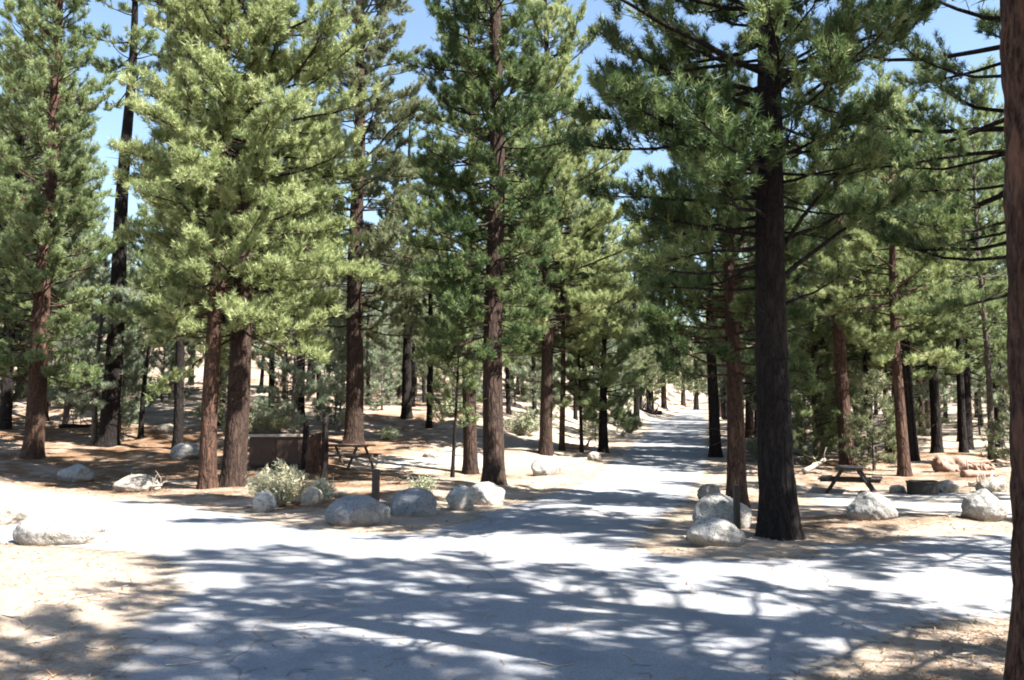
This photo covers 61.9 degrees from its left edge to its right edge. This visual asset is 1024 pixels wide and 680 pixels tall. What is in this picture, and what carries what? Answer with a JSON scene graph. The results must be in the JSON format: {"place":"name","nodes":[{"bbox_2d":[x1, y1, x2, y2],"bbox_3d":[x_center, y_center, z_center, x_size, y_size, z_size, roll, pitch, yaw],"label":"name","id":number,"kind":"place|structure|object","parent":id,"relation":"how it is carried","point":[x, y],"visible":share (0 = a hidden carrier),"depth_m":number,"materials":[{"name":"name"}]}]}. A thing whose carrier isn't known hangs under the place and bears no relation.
{"place":"outdoors","nodes":[
{"label":"outdoors","id":0,"kind":"place"},
{"bbox_2d":[0,0,1003,340],"label":"sky","id":1,"kind":"structure","parent":0,"point":[958,29],"materials":[{"name":"blue"}]},
{"bbox_2d":[0,414,1012,679],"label":"road","id":2,"kind":"structure","parent":0,"point":[524,604],"depth_m":8.42,"materials":[{"name":"grey asphalt"}]},
{"bbox_2d":[0,322,1012,679],"bbox_3d":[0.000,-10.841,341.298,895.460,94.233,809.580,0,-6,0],"label":"ground","id":3,"kind":"structure","parent":0,"point":[416,438],"depth_m":19.58,"materials":[{"name":"beige soil"}]},
{"bbox_2d":[0,505,27,524],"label":"boulder","id":4,"kind":"object","parent":3,"relation":"on","point":[11,514],"visible":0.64,"depth_m":14.07,"materials":[{"name":"stone"}]},
{"bbox_2d":[0,331,27,411],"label":"pine tree","id":5,"kind":"object","parent":3,"relation":"on","point":[18,395],"visible":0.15,"depth_m":39.21,"materials":[{"name":"green plant"}]},
{"bbox_2d":[0,0,79,429],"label":"pine tree","id":6,"kind":"object","parent":3,"relation":"on","point":[16,139],"visible":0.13,"depth_m":37.99,"materials":[{"name":"green plant"}]},
{"bbox_2d":[3,41,108,420],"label":"pine tree","id":7,"kind":"object","parent":3,"relation":"on","point":[99,167],"visible":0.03,"depth_m":43.16,"materials":[{"name":"green plant"}]},
{"bbox_2d":[0,66,111,405],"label":"pine tree","id":8,"kind":"object","parent":3,"relation":"on","point":[87,183],"visible":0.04,"depth_m":47.99,"materials":[{"name":"green plant"}]},
{"bbox_2d":[12,510,108,545],"bbox_3d":[-6.385,2.734,12.104,1.351,0.641,0.795,0,-6,0],"label":"boulder","id":9,"kind":"object","parent":3,"relation":"on","point":[62,527],"visible":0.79,"depth_m":11.84,"materials":[{"name":"stone"}]},
{"bbox_2d":[15,228,106,423],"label":"pine tree","id":10,"kind":"object","parent":3,"relation":"on","point":[66,414],"visible":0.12,"depth_m":39.51,"materials":[{"name":"green plant"}]},
{"bbox_2d":[0,0,125,459],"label":"pine tree","id":11,"kind":"object","parent":3,"relation":"on","point":[42,265],"visible":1,"depth_m":30.72,"materials":[{"name":"green plant"}]},
{"bbox_2d":[57,464,94,482],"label":"boulder","id":12,"kind":"object","parent":3,"relation":"on","point":[76,473],"visible":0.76,"depth_m":23.56,"materials":[{"name":"stone"}]},
{"bbox_2d":[47,232,154,444],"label":"pine tree","id":13,"kind":"object","parent":3,"relation":"on","point":[87,355],"visible":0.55,"depth_m":34.97,"materials":[{"name":"green plant"}]},
{"bbox_2d":[65,0,173,446],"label":"pine tree","id":14,"kind":"object","parent":3,"relation":"on","point":[108,433],"visible":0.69,"depth_m":35.33,"materials":[{"name":"green plant"}]},
{"bbox_2d":[97,328,149,432],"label":"pine tree","id":15,"kind":"object","parent":3,"relation":"on","point":[129,422],"visible":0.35,"depth_m":37.18,"materials":[{"name":"green plant"}]},
{"bbox_2d":[113,474,160,492],"bbox_3d":[-9.486,3.694,21.569,1.134,0.598,0.890,0,-6,0],"label":"boulder","id":16,"kind":"object","parent":3,"relation":"on","point":[128,484],"visible":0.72,"depth_m":21.28,"materials":[{"name":"stone"}]},
{"bbox_2d":[125,220,197,438],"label":"pine tree","id":17,"kind":"object","parent":3,"relation":"on","point":[140,434],"visible":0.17,"depth_m":36.31,"materials":[{"name":"green plant"}]},
{"bbox_2d":[147,328,184,402],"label":"pine tree","id":18,"kind":"object","parent":3,"relation":"on","point":[166,352],"visible":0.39,"depth_m":49.59,"materials":[{"name":"green plant"}]},
{"bbox_2d":[131,252,205,399],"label":"pine tree","id":19,"kind":"object","parent":3,"relation":"on","point":[186,360],"visible":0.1,"depth_m":53.35,"materials":[{"name":"green plant"}]},
{"bbox_2d":[119,2,235,449],"bbox_3d":[-13.058,-5.308,33.794,4.313,19.692,4.695,-5,-8,40],"label":"pine tree","id":20,"kind":"object","parent":3,"relation":"on","point":[178,419],"visible":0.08,"depth_m":33.02,"materials":[{"name":"green plant"}]},
{"bbox_2d":[158,331,203,398],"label":"pine tree","id":21,"kind":"object","parent":3,"relation":"on","point":[191,352],"visible":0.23,"depth_m":56.42,"materials":[{"name":"green plant"}]},
{"bbox_2d":[170,442,198,459],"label":"boulder","id":22,"kind":"object","parent":3,"relation":"on","point":[184,450],"visible":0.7,"depth_m":29.69,"materials":[{"name":"stone"}]},
{"bbox_2d":[94,0,324,488],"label":"pine tree","id":23,"kind":"object","parent":3,"relation":"on","point":[218,226],"visible":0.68,"depth_m":21.73,"materials":[{"name":"green plant"}]},
{"bbox_2d":[200,354,256,432],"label":"pine tree","id":24,"kind":"object","parent":3,"relation":"on","point":[222,406],"visible":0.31,"depth_m":37.17,"materials":[{"name":"green plant"}]},
{"bbox_2d":[109,0,398,487],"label":"pine tree","id":25,"kind":"object","parent":3,"relation":"on","point":[322,65],"visible":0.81,"depth_m":22.23,"materials":[{"name":"green plant"}]},
{"bbox_2d":[252,490,276,512],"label":"boulder","id":26,"kind":"object","parent":3,"relation":"on","point":[264,501],"visible":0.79,"depth_m":16.31,"materials":[{"name":"stone"}]},
{"bbox_2d":[249,402,297,433],"bbox_3d":[-10.855,3.492,38.848,2.877,1.544,2.702,-3,-6,26],"label":"shrub","id":27,"kind":"object","parent":3,"relation":"on","point":[266,422],"visible":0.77,"depth_m":38.33,"materials":[{"name":"green plant"}]},
{"bbox_2d":[248,434,302,468],"bbox_3d":[-7.460,3.555,27.261,1.730,1.095,0.970,0,-6,-3],"label":"food locker","id":28,"kind":"object","parent":3,"relation":"on","point":[264,449],"visible":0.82,"depth_m":26.84,"materials":[{"name":"brown metal"}]},
{"bbox_2d":[244,457,312,506],"bbox_3d":[-4.751,2.891,17.170,1.408,1.065,1.488,0,-6,0],"label":"shrub","id":29,"kind":"object","parent":3,"relation":"on","point":[284,485],"visible":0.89,"depth_m":17.00,"materials":[{"name":"green plant"}]},
{"bbox_2d":[252,119,306,408],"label":"pine tree","id":30,"kind":"object","parent":3,"relation":"on","point":[272,382],"visible":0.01,"depth_m":41.59,"materials":[{"name":"green plant"}]},
{"bbox_2d":[250,291,331,433],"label":"pine tree","id":31,"kind":"object","parent":3,"relation":"on","point":[300,377],"visible":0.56,"depth_m":32.26,"materials":[{"name":"green plant"}]},
{"bbox_2d":[261,107,346,417],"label":"pine tree","id":32,"kind":"object","parent":3,"relation":"on","point":[302,407],"visible":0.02,"depth_m":45.08,"materials":[{"name":"green plant"}]},
{"bbox_2d":[300,486,322,504],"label":"boulder","id":33,"kind":"object","parent":3,"relation":"on","point":[311,495],"visible":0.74,"depth_m":17.03,"materials":[{"name":"stone"}]},
{"bbox_2d":[304,433,321,473],"bbox_3d":[-5.972,3.443,25.764,0.709,1.255,0.502,-2,-6,22],"label":"tree stump","id":34,"kind":"object","parent":3,"relation":"on","point":[313,454],"visible":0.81,"depth_m":25.60,"materials":[{"name":"wood"}]},
{"bbox_2d":[301,472,337,501],"bbox_3d":[-4.071,3.095,17.803,0.904,0.736,0.934,0,-6,0],"label":"shrub","id":35,"kind":"object","parent":3,"relation":"on","point":[325,488],"visible":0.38,"depth_m":17.68,"materials":[{"name":"green plant"}]},
{"bbox_2d":[320,414,330,480],"bbox_3d":[-5.379,3.118,24.495,0.298,2.000,0.457,0,-6,0],"label":"post","id":36,"kind":"object","parent":3,"relation":"on","point":[325,446],"visible":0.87,"depth_m":24.43,"materials":[{"name":"brown wood"}]},
{"bbox_2d":[312,307,366,421],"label":"pine tree","id":37,"kind":"object","parent":3,"relation":"on","point":[316,407],"visible":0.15,"depth_m":43.44,"materials":[{"name":"green plant"}]},
{"bbox_2d":[314,287,375,430],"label":"pine tree","id":38,"kind":"object","parent":3,"relation":"on","point":[337,394],"visible":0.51,"depth_m":40.29,"materials":[{"name":"green plant"}]},
{"bbox_2d":[329,444,383,469],"bbox_3d":[-5.474,3.837,28.116,1.850,0.793,1.681,-3,-7,28],"label":"picnic table","id":39,"kind":"object","parent":3,"relation":"on","point":[351,456],"visible":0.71,"depth_m":27.91,"materials":[{"name":"brown wood"}]},
{"bbox_2d":[324,495,390,526],"bbox_3d":[-2.601,2.948,14.406,1.123,0.665,0.771,0,-6,0],"label":"boulder","id":40,"kind":"object","parent":3,"relation":"on","point":[356,511],"visible":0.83,"depth_m":14.14,"materials":[{"name":"grey stone"}]},
{"bbox_2d":[271,0,462,443],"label":"pine tree","id":41,"kind":"object","parent":3,"relation":"on","point":[377,245],"visible":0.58,"depth_m":36.72,"materials":[{"name":"green plant"}]},
{"bbox_2d":[362,258,400,404],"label":"pine tree","id":42,"kind":"object","parent":3,"relation":"on","point":[368,373],"visible":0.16,"depth_m":54.90,"materials":[{"name":"green plant"}]},
{"bbox_2d":[363,311,401,409],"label":"pine tree","id":43,"kind":"object","parent":3,"relation":"on","point":[374,384],"visible":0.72,"depth_m":49.35,"materials":[{"name":"green plant"}]},
{"bbox_2d":[375,101,438,418],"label":"pine tree","id":44,"kind":"object","parent":3,"relation":"on","point":[406,409],"visible":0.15,"depth_m":44.51,"materials":[{"name":"green plant"}]},
{"bbox_2d":[381,264,438,406],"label":"pine tree","id":45,"kind":"object","parent":3,"relation":"on","point":[424,367],"visible":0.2,"depth_m":52.04,"materials":[{"name":"green plant"}]},
{"bbox_2d":[390,488,436,516],"bbox_3d":[-1.832,3.098,15.832,0.888,0.696,0.696,0,-6,0],"label":"boulder","id":46,"kind":"object","parent":3,"relation":"on","point":[414,502],"visible":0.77,"depth_m":15.62,"materials":[{"name":"grey stone"}]},
{"bbox_2d":[396,110,457,427],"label":"pine tree","id":47,"kind":"object","parent":3,"relation":"on","point":[431,304],"visible":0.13,"depth_m":42.10,"materials":[{"name":"green plant"}]},
{"bbox_2d":[424,310,482,477],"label":"pine tree","id":48,"kind":"object","parent":3,"relation":"on","point":[470,384],"visible":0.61,"depth_m":26.64,"materials":[{"name":"green plant"}]},
{"bbox_2d":[433,342,478,403],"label":"pine tree","id":49,"kind":"object","parent":3,"relation":"on","point":[444,381],"visible":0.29,"depth_m":47.79,"materials":[{"name":"green plant"}]},
{"bbox_2d":[445,485,475,510],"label":"boulder","id":50,"kind":"object","parent":3,"relation":"on","point":[460,498],"visible":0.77,"depth_m":16.80,"materials":[{"name":"stone"}]},
{"bbox_2d":[386,0,544,474],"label":"pine tree","id":51,"kind":"object","parent":3,"relation":"on","point":[470,452],"visible":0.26,"depth_m":28.76,"materials":[{"name":"green plant"}]},
{"bbox_2d":[375,457,591,468],"bbox_3d":[-0.412,4.622,32.371,10.880,0.349,4.798,4,-7,-31],"label":"gravel pad","id":52,"kind":"object","parent":3,"relation":"on","point":[424,462],"visible":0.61,"depth_m":31.80,"materials":[{"name":"grey gravel"}]},
{"bbox_2d":[388,0,578,484],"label":"pine tree","id":53,"kind":"object","parent":3,"relation":"on","point":[499,108],"visible":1,"depth_m":23.82,"materials":[{"name":"green plant"}]},
{"bbox_2d":[471,481,504,505],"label":"boulder","id":54,"kind":"object","parent":3,"relation":"on","point":[488,493],"visible":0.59,"depth_m":18.01,"materials":[{"name":"stone"}]},
{"bbox_2d":[0,243,1004,395],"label":"distant forest","id":55,"kind":"object","parent":3,"relation":"on","point":[135,294],"visible":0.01,"depth_m":130.50,"materials":[{"name":"green plant"}]},
{"bbox_2d":[0,441,1012,679],"bbox_3d":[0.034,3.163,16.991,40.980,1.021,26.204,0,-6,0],"label":"needle litter","id":56,"kind":"object","parent":3,"relation":"on","point":[825,673],"visible":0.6,"depth_m":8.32,"materials":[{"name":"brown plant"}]},
{"bbox_2d":[503,407,539,435],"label":"shrub","id":57,"kind":"object","parent":3,"relation":"on","point":[524,425],"visible":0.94,"depth_m":43.89,"materials":[{"name":"green plant"}]},
{"bbox_2d":[506,263,569,414],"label":"pine tree","id":58,"kind":"object","parent":3,"relation":"on","point":[519,371],"visible":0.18,"depth_m":46.81,"materials":[{"name":"green plant"}]},
{"bbox_2d":[531,457,560,475],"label":"boulder","id":59,"kind":"object","parent":3,"relation":"on","point":[542,466],"visible":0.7,"depth_m":28.08,"materials":[{"name":"stone"}]},
{"bbox_2d":[505,80,617,450],"bbox_3d":[2.180,-3.637,38.879,5.231,17.709,5.133,0,-6,0],"label":"pine tree","id":60,"kind":"object","parent":3,"relation":"on","point":[563,360],"visible":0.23,"depth_m":38.22,"materials":[{"name":"green plant"}]},
{"bbox_2d":[478,0,650,455],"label":"pine tree","id":61,"kind":"object","parent":3,"relation":"on","point":[596,221],"visible":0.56,"depth_m":36.39,"materials":[{"name":"green plant"}]},
{"bbox_2d":[540,271,621,452],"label":"pine tree","id":62,"kind":"object","parent":3,"relation":"on","point":[610,373],"visible":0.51,"depth_m":37.81,"materials":[{"name":"green plant"}]},
{"bbox_2d":[559,282,647,452],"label":"pine tree","id":63,"kind":"object","parent":3,"relation":"on","point":[620,355],"visible":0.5,"depth_m":38.75,"materials":[{"name":"green plant"}]},
{"bbox_2d":[584,325,628,436],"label":"pine tree","id":64,"kind":"object","parent":3,"relation":"on","point":[611,350],"visible":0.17,"depth_m":50.17,"materials":[{"name":"green plant"}]},
{"bbox_2d":[606,262,645,423],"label":"pine tree","id":65,"kind":"object","parent":3,"relation":"on","point":[632,363],"visible":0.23,"depth_m":66.38,"materials":[{"name":"green plant"}]},
{"bbox_2d":[618,217,651,420],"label":"pine tree","id":66,"kind":"object","parent":3,"relation":"on","point":[636,405],"visible":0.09,"depth_m":80.23,"materials":[{"name":"green plant"}]},
{"bbox_2d":[632,326,666,409],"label":"pine tree","id":67,"kind":"object","parent":3,"relation":"on","point":[659,381],"visible":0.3,"depth_m":107.00,"materials":[{"name":"green plant"}]},
{"bbox_2d":[650,300,686,409],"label":"pine tree","id":68,"kind":"object","parent":3,"relation":"on","point":[662,389],"visible":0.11,"depth_m":126.44,"materials":[{"name":"green plant"}]},
{"bbox_2d":[630,95,752,457],"bbox_3d":[8.143,-2.999,37.148,5.500,16.623,6.384,1,-6,-13],"label":"pine tree","id":69,"kind":"object","parent":3,"relation":"on","point":[714,451],"visible":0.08,"depth_m":36.64,"materials":[{"name":"green plant"}]},
{"bbox_2d":[685,517,745,546],"bbox_3d":[2.816,2.718,11.833,0.824,0.506,0.646,0,-6,0],"label":"boulder","id":70,"kind":"object","parent":3,"relation":"on","point":[711,531],"visible":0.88,"depth_m":11.62,"materials":[{"name":"stone"}]},
{"bbox_2d":[692,493,751,528],"bbox_3d":[3.391,2.872,13.771,0.959,0.796,0.658,0,-6,0],"label":"boulder","id":71,"kind":"object","parent":3,"relation":"on","point":[717,505],"visible":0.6,"depth_m":13.58,"materials":[{"name":"stone"}]},
{"bbox_2d":[624,50,838,507],"bbox_3d":[4.785,-1.403,19.205,4.758,10.706,4.580,0,-6,0],"label":"pine tree","id":72,"kind":"object","parent":3,"relation":"on","point":[733,309],"visible":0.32,"depth_m":18.75,"materials":[{"name":"green plant"}]},
{"bbox_2d":[719,273,756,437],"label":"pine tree","id":73,"kind":"object","parent":3,"relation":"on","point":[747,417],"visible":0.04,"depth_m":47.33,"materials":[{"name":"green plant"}]},
{"bbox_2d":[691,142,820,458],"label":"pine tree","id":74,"kind":"object","parent":3,"relation":"on","point":[749,386],"visible":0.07,"depth_m":36.88,"materials":[{"name":"green plant"}]},
{"bbox_2d":[559,0,958,540],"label":"pine tree","id":75,"kind":"object","parent":3,"relation":"on","point":[631,95],"visible":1,"depth_m":12.74,"materials":[{"name":"green plant"}]},
{"bbox_2d":[792,404,826,464],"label":"pine tree","id":76,"kind":"object","parent":3,"relation":"on","point":[808,423],"visible":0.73,"depth_m":32.90,"materials":[{"name":"green plant"}]},
{"bbox_2d":[788,298,857,462],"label":"pine tree","id":77,"kind":"object","parent":3,"relation":"on","point":[825,426],"visible":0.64,"depth_m":33.51,"materials":[{"name":"green plant"}]},
{"bbox_2d":[788,205,877,453],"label":"pine tree","id":78,"kind":"object","parent":3,"relation":"on","point":[830,325],"visible":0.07,"depth_m":37.16,"materials":[{"name":"green plant"}]},
{"bbox_2d":[810,357,868,456],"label":"pine tree","id":79,"kind":"object","parent":3,"relation":"on","point":[830,448],"visible":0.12,"depth_m":34.70,"materials":[{"name":"green plant"}]},
{"bbox_2d":[785,21,898,464],"bbox_3d":[12.597,-3.779,33.150,5.479,17.680,5.374,2,-6,-22],"label":"pine tree","id":80,"kind":"object","parent":3,"relation":"on","point":[841,380],"visible":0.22,"depth_m":32.29,"materials":[{"name":"green plant"}]},
{"bbox_2d":[807,88,913,454],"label":"pine tree","id":81,"kind":"object","parent":3,"relation":"on","point":[863,354],"visible":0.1,"depth_m":34.25,"materials":[{"name":"green plant"}]},
{"bbox_2d":[834,366,896,470],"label":"pine tree","id":82,"kind":"object","parent":3,"relation":"on","point":[864,410],"visible":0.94,"depth_m":30.63,"materials":[{"name":"green plant"}]},
{"bbox_2d":[846,491,897,520],"bbox_3d":[6.205,2.956,14.710,0.850,0.698,0.666,0,-6,0],"label":"boulder","id":83,"kind":"object","parent":3,"relation":"on","point":[866,506],"visible":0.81,"depth_m":14.48,"materials":[{"name":"stone"}]},
{"bbox_2d":[830,172,925,452],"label":"pine tree","id":84,"kind":"object","parent":3,"relation":"on","point":[850,345],"visible":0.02,"depth_m":36.44,"materials":[{"name":"green plant"}]},
{"bbox_2d":[803,79,968,476],"bbox_3d":[12.956,-2.196,29.389,4.978,14.166,5.539,-6,-8,43],"label":"pine tree","id":85,"kind":"object","parent":3,"relation":"on","point":[892,335],"visible":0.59,"depth_m":28.98,"materials":[{"name":"green plant"}]},
{"bbox_2d":[821,56,960,460],"bbox_3d":[15.128,-3.322,33.760,5.644,16.562,4.903,5,-8,-41],"label":"pine tree","id":86,"kind":"object","parent":3,"relation":"on","point":[880,70],"visible":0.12,"depth_m":32.99,"materials":[{"name":"green plant"}]},
{"bbox_2d":[780,0,1008,465],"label":"pine tree","id":87,"kind":"object","parent":3,"relation":"on","point":[989,23],"visible":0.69,"depth_m":16.46,"materials":[{"name":"green plant"}]},
{"bbox_2d":[847,280,945,402],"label":"pine tree","id":88,"kind":"object","parent":3,"relation":"on","point":[921,391],"visible":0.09,"depth_m":38.42,"materials":[{"name":"green plant"}]},
{"bbox_2d":[852,108,955,460],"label":"pine tree","id":89,"kind":"object","parent":3,"relation":"on","point":[909,337],"visible":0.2,"depth_m":32.91,"materials":[{"name":"green plant"}]},
{"bbox_2d":[798,491,1011,516],"bbox_3d":[11.299,3.855,20.098,9.837,0.239,9.912,-3,-7,28],"label":"parking pad","id":90,"kind":"object","parent":3,"relation":"on","point":[902,503],"visible":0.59,"depth_m":21.53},
{"bbox_2d":[818,465,881,492],"bbox_3d":[9.912,4.102,24.974,1.681,0.794,1.850,-3,-6,24],"label":"picnic table","id":91,"kind":"object","parent":90,"relation":"on","point":[862,478],"visible":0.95,"depth_m":24.52,"materials":[{"name":"brown wood"}]},
{"bbox_2d":[905,480,939,494],"bbox_3d":[11.657,4.196,24.221,0.880,0.440,0.880,0,-6,0],"label":"fire ring","id":92,"kind":"object","parent":90,"relation":"on","point":[922,487],"visible":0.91,"depth_m":23.89,"materials":[{"name":"metal"}]},
{"bbox_2d":[975,476,1007,492],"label":"boulder","id":93,"kind":"object","parent":90,"relation":"on","point":[991,484],"visible":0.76,"depth_m":23.95,"materials":[{"name":"stone"}]},
{"bbox_2d":[873,95,995,452],"bbox_3d":[17.325,-2.852,36.085,5.555,15.695,5.580,-4,-7,35],"label":"pine tree","id":94,"kind":"object","parent":3,"relation":"on","point":[936,446],"visible":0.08,"depth_m":35.25,"materials":[{"name":"green plant"}]},
{"bbox_2d":[911,136,1007,449],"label":"pine tree","id":95,"kind":"object","parent":3,"relation":"on","point":[967,380],"visible":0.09,"depth_m":37.23,"materials":[{"name":"green plant"}]},
{"bbox_2d":[912,85,1007,462],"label":"pine tree","id":96,"kind":"object","parent":3,"relation":"on","point":[955,330],"visible":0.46,"depth_m":31.82,"materials":[{"name":"green plant"}]},
{"bbox_2d":[912,92,1007,452],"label":"pine tree","id":97,"kind":"object","parent":3,"relation":"on","point":[961,411],"visible":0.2,"depth_m":35.37,"materials":[{"name":"green plant"}]},
{"bbox_2d":[920,315,1005,441],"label":"pine tree","id":98,"kind":"object","parent":3,"relation":"on","point":[954,393],"visible":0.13,"depth_m":42.50,"materials":[{"name":"green plant"}]},
{"bbox_2d":[930,454,996,471],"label":"boulders","id":99,"kind":"object","parent":3,"relation":"on","point":[946,463],"visible":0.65,"depth_m":29.41,"materials":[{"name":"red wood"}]},
{"bbox_2d":[952,362,1003,434],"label":"pine tree","id":100,"kind":"object","parent":3,"relation":"on","point":[977,407],"visible":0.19,"depth_m":45.73,"materials":[{"name":"green plant"}]},
{"bbox_2d":[952,54,1007,447],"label":"pine tree","id":101,"kind":"object","parent":3,"relation":"on","point":[984,145],"visible":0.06,"depth_m":40.01,"materials":[{"name":"green plant"}]},
{"bbox_2d":[961,489,1007,521],"bbox_3d":[8.103,2.915,14.674,0.847,0.713,0.665,2,-6,-17],"label":"boulder","id":102,"kind":"object","parent":3,"relation":"on","point":[985,505],"visible":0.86,"depth_m":14.43,"materials":[{"name":"stone"}]},
{"bbox_2d":[973,226,1009,409],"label":"pine tree","id":103,"kind":"object","parent":3,"relation":"on","point":[993,271],"visible":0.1,"depth_m":37.42,"materials":[{"name":"green plant"}]},
{"bbox_2d":[960,0,1023,679],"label":"pine tree","id":104,"kind":"object","parent":3,"relation":"on","point":[1011,50],"visible":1,"depth_m":4.74,"materials":[{"name":"red plant"}]},
{"bbox_2d":[978,354,1009,461],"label":"pine tree","id":105,"kind":"object","parent":3,"relation":"on","point":[996,438],"visible":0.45,"depth_m":31.11,"materials":[{"name":"green plant"}]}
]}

